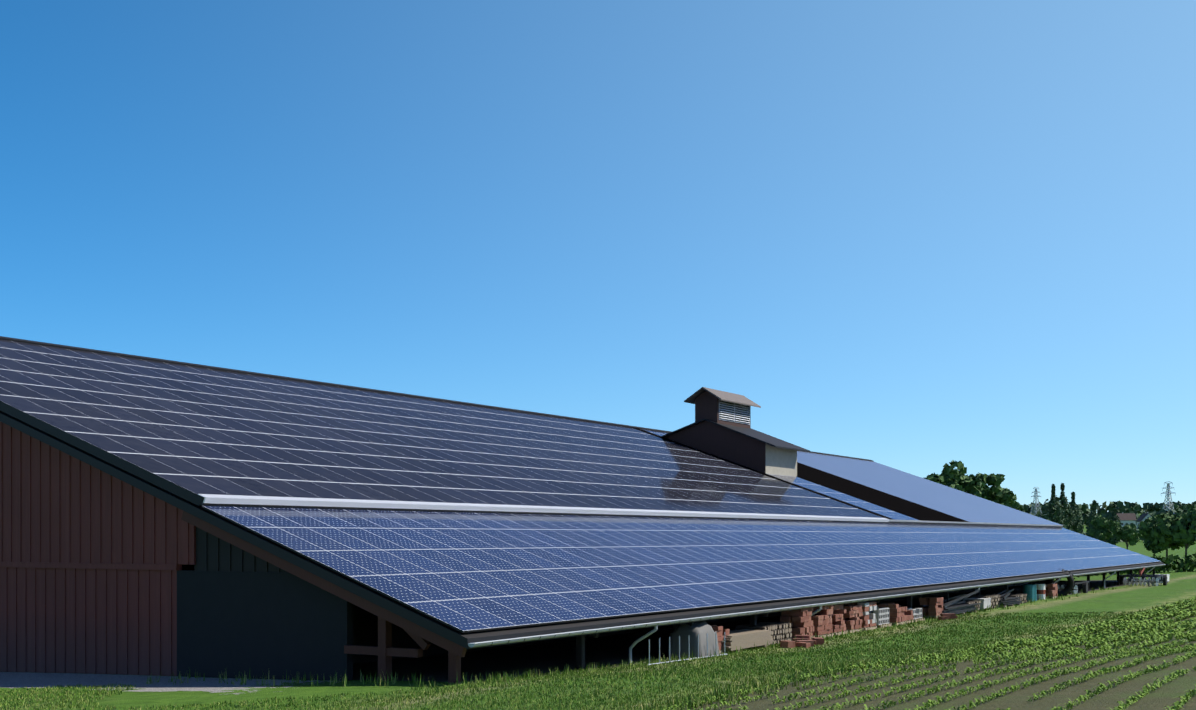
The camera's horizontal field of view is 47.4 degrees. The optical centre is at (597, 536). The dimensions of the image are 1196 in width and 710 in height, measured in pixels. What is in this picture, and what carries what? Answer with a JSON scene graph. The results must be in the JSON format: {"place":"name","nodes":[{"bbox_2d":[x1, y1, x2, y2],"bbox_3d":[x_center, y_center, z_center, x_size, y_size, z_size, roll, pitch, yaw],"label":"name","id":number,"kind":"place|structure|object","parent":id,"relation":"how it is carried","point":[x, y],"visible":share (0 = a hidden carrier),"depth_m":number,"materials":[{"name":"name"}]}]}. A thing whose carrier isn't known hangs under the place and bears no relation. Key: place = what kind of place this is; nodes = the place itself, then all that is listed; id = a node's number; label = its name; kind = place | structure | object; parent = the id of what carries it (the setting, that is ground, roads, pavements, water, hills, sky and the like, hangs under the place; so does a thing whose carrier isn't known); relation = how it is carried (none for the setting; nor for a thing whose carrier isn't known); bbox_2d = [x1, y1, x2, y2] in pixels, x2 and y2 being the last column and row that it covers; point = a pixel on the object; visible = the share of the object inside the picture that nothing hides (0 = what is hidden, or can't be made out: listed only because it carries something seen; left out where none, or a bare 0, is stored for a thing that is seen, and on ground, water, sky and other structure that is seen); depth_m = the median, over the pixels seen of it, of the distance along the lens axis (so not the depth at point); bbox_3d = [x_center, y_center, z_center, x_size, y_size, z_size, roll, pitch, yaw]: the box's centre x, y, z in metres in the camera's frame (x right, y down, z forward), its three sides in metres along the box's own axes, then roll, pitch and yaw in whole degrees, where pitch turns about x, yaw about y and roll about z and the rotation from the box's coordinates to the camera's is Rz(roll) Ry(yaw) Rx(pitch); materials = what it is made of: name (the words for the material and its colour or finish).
{"place":"outdoors","nodes":[
{"label":"outdoors","id":0,"kind":"place"},
{"bbox_2d":[0,514,1195,709],"bbox_3d":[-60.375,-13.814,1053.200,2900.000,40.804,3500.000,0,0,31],"label":"ground","id":1,"kind":"structure","parent":0,"point":[604,650],"depth_m":29.06,"materials":[{"name":"green plant"}]},
{"bbox_2d":[0,336,1165,682],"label":"barn","id":2,"kind":"structure","parent":1,"relation":"on","point":[172,518],"depth_m":39.84,"materials":[{"name":"blue glass"}]},
{"bbox_2d":[648,632,727,665],"bbox_3d":[2.424,2.994,36.203,0.077,0.787,4.601,0,0,31],"label":"feed barrier","id":3,"kind":"object","parent":1,"relation":"on","point":[688,649],"visible":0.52,"depth_m":36.21,"materials":[{"name":"grey metal"}]},
{"bbox_2d":[666,621,719,657],"bbox_3d":[2.682,2.874,38.145,1.100,0.985,1.350,0,0,31],"label":"tarp heap","id":4,"kind":"object","parent":1,"relation":"on","point":[683,631],"visible":0.77,"depth_m":37.72,"materials":[{"name":"white plastic"}]},
{"bbox_2d":[708,624,730,653],"bbox_3d":[3.275,2.984,39.421,0.847,0.800,1.273,0,0,31],"label":"stone stack","id":5,"kind":"object","parent":1,"relation":"on","point":[720,630],"visible":0.23,"depth_m":39.12,"materials":[{"name":"brick"}]},
{"bbox_2d":[721,629,774,651],"bbox_3d":[4.174,3.134,40.743,1.000,0.518,3.340,0,0,31],"label":"timber stack","id":6,"kind":"object","parent":1,"relation":"on","point":[743,638],"visible":0.56,"depth_m":40.29,"materials":[{"name":"brown wood"}]},
{"bbox_2d":[736,622,791,645],"bbox_3d":[5.278,3.084,43.080,1.000,0.648,2.326,0,0,31],"label":"firewood pile","id":7,"kind":"object","parent":1,"relation":"on","point":[781,631],"visible":0.52,"depth_m":42.85,"materials":[{"name":"beige wood"}]},
{"bbox_2d":[780,607,814,640],"bbox_3d":[6.529,2.865,44.699,0.889,1.104,1.338,0,0,31],"label":"stone stack","id":8,"kind":"object","parent":1,"relation":"on","point":[800,621],"visible":0.65,"depth_m":44.28,"materials":[{"name":"brick"}]},
{"bbox_2d":[780,635,823,647],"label":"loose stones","id":9,"kind":"object","parent":1,"relation":"on","point":[807,641],"visible":0.83,"depth_m":41.74,"materials":[{"name":"brick"}]},
{"bbox_2d":[811,605,833,637],"bbox_3d":[7.352,2.864,46.071,0.846,1.116,1.323,0,0,31],"label":"stone stack","id":10,"kind":"object","parent":1,"relation":"on","point":[822,621],"visible":0.54,"depth_m":45.80,"materials":[{"name":"brick"}]},
{"bbox_2d":[832,604,847,635],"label":"stone stack","id":11,"kind":"object","parent":1,"relation":"on","point":[838,622],"visible":0.42,"depth_m":47.24,"materials":[{"name":"brick"}]},
{"bbox_2d":[837,605,862,632],"bbox_3d":[8.894,2.951,48.761,0.856,0.962,1.231,0,0,31],"label":"stone stack","id":12,"kind":"object","parent":1,"relation":"on","point":[852,615],"visible":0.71,"depth_m":48.44,"materials":[{"name":"brick"}]},
{"bbox_2d":[845,602,876,629],"bbox_3d":[9.662,2.927,50.050,0.831,1.017,1.250,0,0,31],"label":"stone stack","id":13,"kind":"object","parent":1,"relation":"on","point":[868,621],"visible":0.46,"depth_m":49.68,"materials":[{"name":"brick"}]},
{"bbox_2d":[869,607,891,627],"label":"block stack","id":14,"kind":"object","parent":1,"relation":"on","point":[881,616],"visible":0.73,"depth_m":51.20,"materials":[{"name":"concrete"}]},
{"bbox_2d":[878,603,905,625],"bbox_3d":[11.402,3.026,52.971,0.866,0.828,1.231,0,0,31],"label":"stone stack","id":15,"kind":"object","parent":1,"relation":"on","point":[896,612],"visible":0.6,"depth_m":52.46,"materials":[{"name":"brick"}]},
{"bbox_2d":[899,606,913,623],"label":"stone stack","id":16,"kind":"object","parent":1,"relation":"on","point":[907,614],"visible":0.25,"depth_m":54.11,"materials":[{"name":"brick"}]},
{"bbox_2d":[907,608,924,621],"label":"block stack","id":17,"kind":"object","parent":1,"relation":"on","point":[917,613],"visible":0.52,"depth_m":54.98,"materials":[{"name":"concrete"}]},
{"bbox_2d":[653,596,1195,709],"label":"maize plants","id":18,"kind":"object","parent":1,"relation":"on","point":[1156,624],"visible":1,"depth_m":26.76,"materials":[{"name":"green plant"}]},
{"bbox_2d":[919,597,943,618],"bbox_3d":[14.076,3.012,57.431,0.835,0.866,1.250,0,0,31],"label":"stone stack","id":19,"kind":"object","parent":1,"relation":"on","point":[935,609],"visible":0.83,"depth_m":57.00,"materials":[{"name":"brick"}]},
{"bbox_2d":[937,613,957,619],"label":"loose stones","id":20,"kind":"object","parent":1,"relation":"on","point":[946,616],"visible":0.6,"depth_m":55.18,"materials":[{"name":"brick"}]},
{"bbox_2d":[922,590,982,614],"bbox_3d":[15.566,2.949,60.034,1.216,0.994,5.937,0,0,31],"label":"steel sheet pile","id":21,"kind":"object","parent":1,"relation":"on","point":[954,606],"visible":0.54,"depth_m":60.02,"materials":[{"name":"grey metal"}]},
{"bbox_2d":[924,460,987,499],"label":"tree","id":22,"kind":"object","parent":1,"relation":"on","point":[952,477],"visible":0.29,"depth_m":183.40,"materials":[{"name":"green plant"}]},
{"bbox_2d":[958,600,980,612],"bbox_3d":[16.767,3.203,62.336,1.002,0.496,1.969,0,0,31],"label":"firewood pile","id":23,"kind":"object","parent":1,"relation":"on","point":[972,602],"visible":0.19,"depth_m":62.35,"materials":[{"name":"brown wood"}]},
{"bbox_2d":[966,598,990,610],"bbox_3d":[17.813,3.172,63.702,0.830,0.551,1.230,0,0,31],"label":"white container","id":24,"kind":"object","parent":1,"relation":"on","point":[986,602],"visible":0.44,"depth_m":63.31,"materials":[{"name":"plastic"}]},
{"bbox_2d":[968,594,999,608],"bbox_3d":[18.436,3.125,65.037,1.001,0.652,2.516,0,0,31],"label":"firewood pile","id":25,"kind":"object","parent":1,"relation":"on","point":[995,599],"visible":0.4,"depth_m":64.77,"materials":[{"name":"brown wood"}]},
{"bbox_2d":[966,472,1016,508],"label":"tree","id":26,"kind":"object","parent":1,"relation":"on","point":[996,493],"visible":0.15,"depth_m":189.56,"materials":[{"name":"green plant"}]},
{"bbox_2d":[994,588,1021,607],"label":"pipe pile","id":27,"kind":"object","parent":1,"relation":"on","point":[1004,600],"visible":0.52,"depth_m":67.14,"materials":[{"name":"grey metal"}]},
{"bbox_2d":[1002,488,1023,511],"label":"tree","id":28,"kind":"object","parent":1,"relation":"on","point":[1017,505],"visible":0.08,"depth_m":212.65,"materials":[{"name":"green plant"}]},
{"bbox_2d":[1002,594,1026,603],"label":"firewood pile","id":29,"kind":"object","parent":1,"relation":"on","point":[1023,598],"visible":0.33,"depth_m":69.50,"materials":[{"name":"brown wood"}]},
{"bbox_2d":[1023,585,1033,601],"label":"barrel","id":30,"kind":"object","parent":1,"relation":"on","point":[1028,590],"visible":0.79,"depth_m":71.78,"materials":[{"name":"teal metal"}]},
{"bbox_2d":[1025,584,1036,600],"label":"teal barrel","id":31,"kind":"object","parent":1,"relation":"on","point":[1035,591],"visible":0.27,"depth_m":72.48,"materials":[{"name":"teal metal"}]},
{"bbox_2d":[1030,487,1041,514],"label":"pylon","id":32,"kind":"object","parent":1,"relation":"on","point":[1034,495],"visible":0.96,"depth_m":1504.53,"materials":[{"name":"silver metal"}]},
{"bbox_2d":[1036,584,1045,599],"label":"barrel","id":33,"kind":"object","parent":1,"relation":"on","point":[1041,589],"visible":0.67,"depth_m":74.01,"materials":[{"name":"white paint"}]},
{"bbox_2d":[1045,584,1057,598],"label":"stone stack","id":34,"kind":"object","parent":1,"relation":"on","point":[1051,590],"visible":0.56,"depth_m":75.48,"materials":[{"name":"brick"}]},
{"bbox_2d":[1038,484,1067,527],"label":"tree","id":35,"kind":"object","parent":1,"relation":"on","point":[1053,504],"visible":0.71,"depth_m":470.79,"materials":[{"name":"green plant"}]},
{"bbox_2d":[1032,579,1088,593],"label":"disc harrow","id":36,"kind":"object","parent":1,"relation":"on","point":[1084,585],"visible":0.35,"depth_m":82.39,"materials":[{"name":"metal"}]},
{"bbox_2d":[1045,569,1075,595],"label":"tractor tyre","id":37,"kind":"object","parent":1,"relation":"on","point":[1067,589],"visible":0.5,"depth_m":78.42,"materials":[{"name":"black rubber"}]},
{"bbox_2d":[1056,483,1075,530],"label":"tree","id":38,"kind":"object","parent":1,"relation":"on","point":[1063,501],"visible":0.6,"depth_m":475.56,"materials":[{"name":"green plant"}]},
{"bbox_2d":[1067,492,1084,534],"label":"tree","id":39,"kind":"object","parent":1,"relation":"on","point":[1078,517],"visible":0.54,"depth_m":480.07,"materials":[{"name":"green plant"}]},
{"bbox_2d":[1086,500,1097,538],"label":"tree","id":40,"kind":"object","parent":1,"relation":"on","point":[1092,515],"visible":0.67,"depth_m":501.26,"materials":[{"name":"green plant"}]},
{"bbox_2d":[1088,515,1120,541],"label":"tree","id":41,"kind":"object","parent":1,"relation":"on","point":[1101,531],"visible":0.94,"depth_m":299.79,"materials":[{"name":"green plant"}]},
{"bbox_2d":[1022,500,1195,514],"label":"forest belt","id":42,"kind":"object","parent":1,"relation":"on","point":[1128,507],"visible":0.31,"depth_m":1713.40,"materials":[{"name":"green plant"}]},
{"bbox_2d":[1031,509,1187,524],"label":"forest belt","id":43,"kind":"object","parent":1,"relation":"on","point":[1104,515],"visible":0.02,"depth_m":1017.80,"materials":[{"name":"green plant"}]},
{"bbox_2d":[1080,527,1147,541],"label":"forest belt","id":44,"kind":"object","parent":1,"relation":"on","point":[1141,538],"visible":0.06,"depth_m":626.69,"materials":[{"name":"green plant"}]},
{"bbox_2d":[1108,504,1121,544],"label":"tree","id":45,"kind":"object","parent":1,"relation":"on","point":[1113,539],"visible":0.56,"depth_m":521.22,"materials":[{"name":"green plant"}]},
{"bbox_2d":[1111,523,1141,549],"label":"tree","id":46,"kind":"object","parent":1,"relation":"on","point":[1129,532],"visible":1,"depth_m":289.83,"materials":[{"name":"green plant"}]},
{"bbox_2d":[1117,512,1135,526],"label":"house","id":47,"kind":"structure","parent":1,"relation":"on","point":[1127,518],"depth_m":959.98,"materials":[{"name":"white"}]},
{"bbox_2d":[1083,553,1195,575],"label":"hedge","id":48,"kind":"object","parent":1,"relation":"on","point":[1178,565],"visible":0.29,"depth_m":132.30,"materials":[{"name":"green plant"}]},
{"bbox_2d":[1119,568,1166,585],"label":"disc harrow","id":49,"kind":"object","parent":1,"relation":"on","point":[1132,579],"visible":0.94,"depth_m":94.60,"materials":[{"name":"metal"}]},
{"bbox_2d":[1136,512,1151,527],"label":"house","id":50,"kind":"structure","parent":1,"relation":"on","point":[1144,516],"depth_m":902.08,"materials":[{"name":"white"}]},
{"bbox_2d":[1152,574,1169,582],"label":"white crate","id":51,"kind":"object","parent":1,"relation":"on","point":[1159,578],"visible":0.19,"depth_m":100.47,"materials":[{"name":"white paint"}]},
{"bbox_2d":[1138,513,1195,564],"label":"tree","id":52,"kind":"object","parent":1,"relation":"on","point":[1154,545],"visible":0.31,"depth_m":175.07,"materials":[{"name":"green plant"}]},
{"bbox_2d":[1161,481,1175,510],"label":"pylon","id":53,"kind":"object","parent":1,"relation":"on","point":[1168,494],"visible":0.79,"depth_m":1255.32,"materials":[{"name":"silver metal"}]},
{"bbox_2d":[1151,506,1195,563],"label":"tree","id":54,"kind":"object","parent":1,"relation":"on","point":[1179,526],"visible":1,"depth_m":163.77,"materials":[{"name":"green plant"}]},
{"bbox_2d":[0,586,1195,709],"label":"grass","id":55,"kind":"structure","parent":0,"point":[792,667],"depth_m":28.64,"materials":[{"name":"green plant"}]},
{"bbox_2d":[0,0,1195,511],"label":"sky","id":56,"kind":"structure","parent":0,"point":[919,237],"materials":[{"name":"blue"}]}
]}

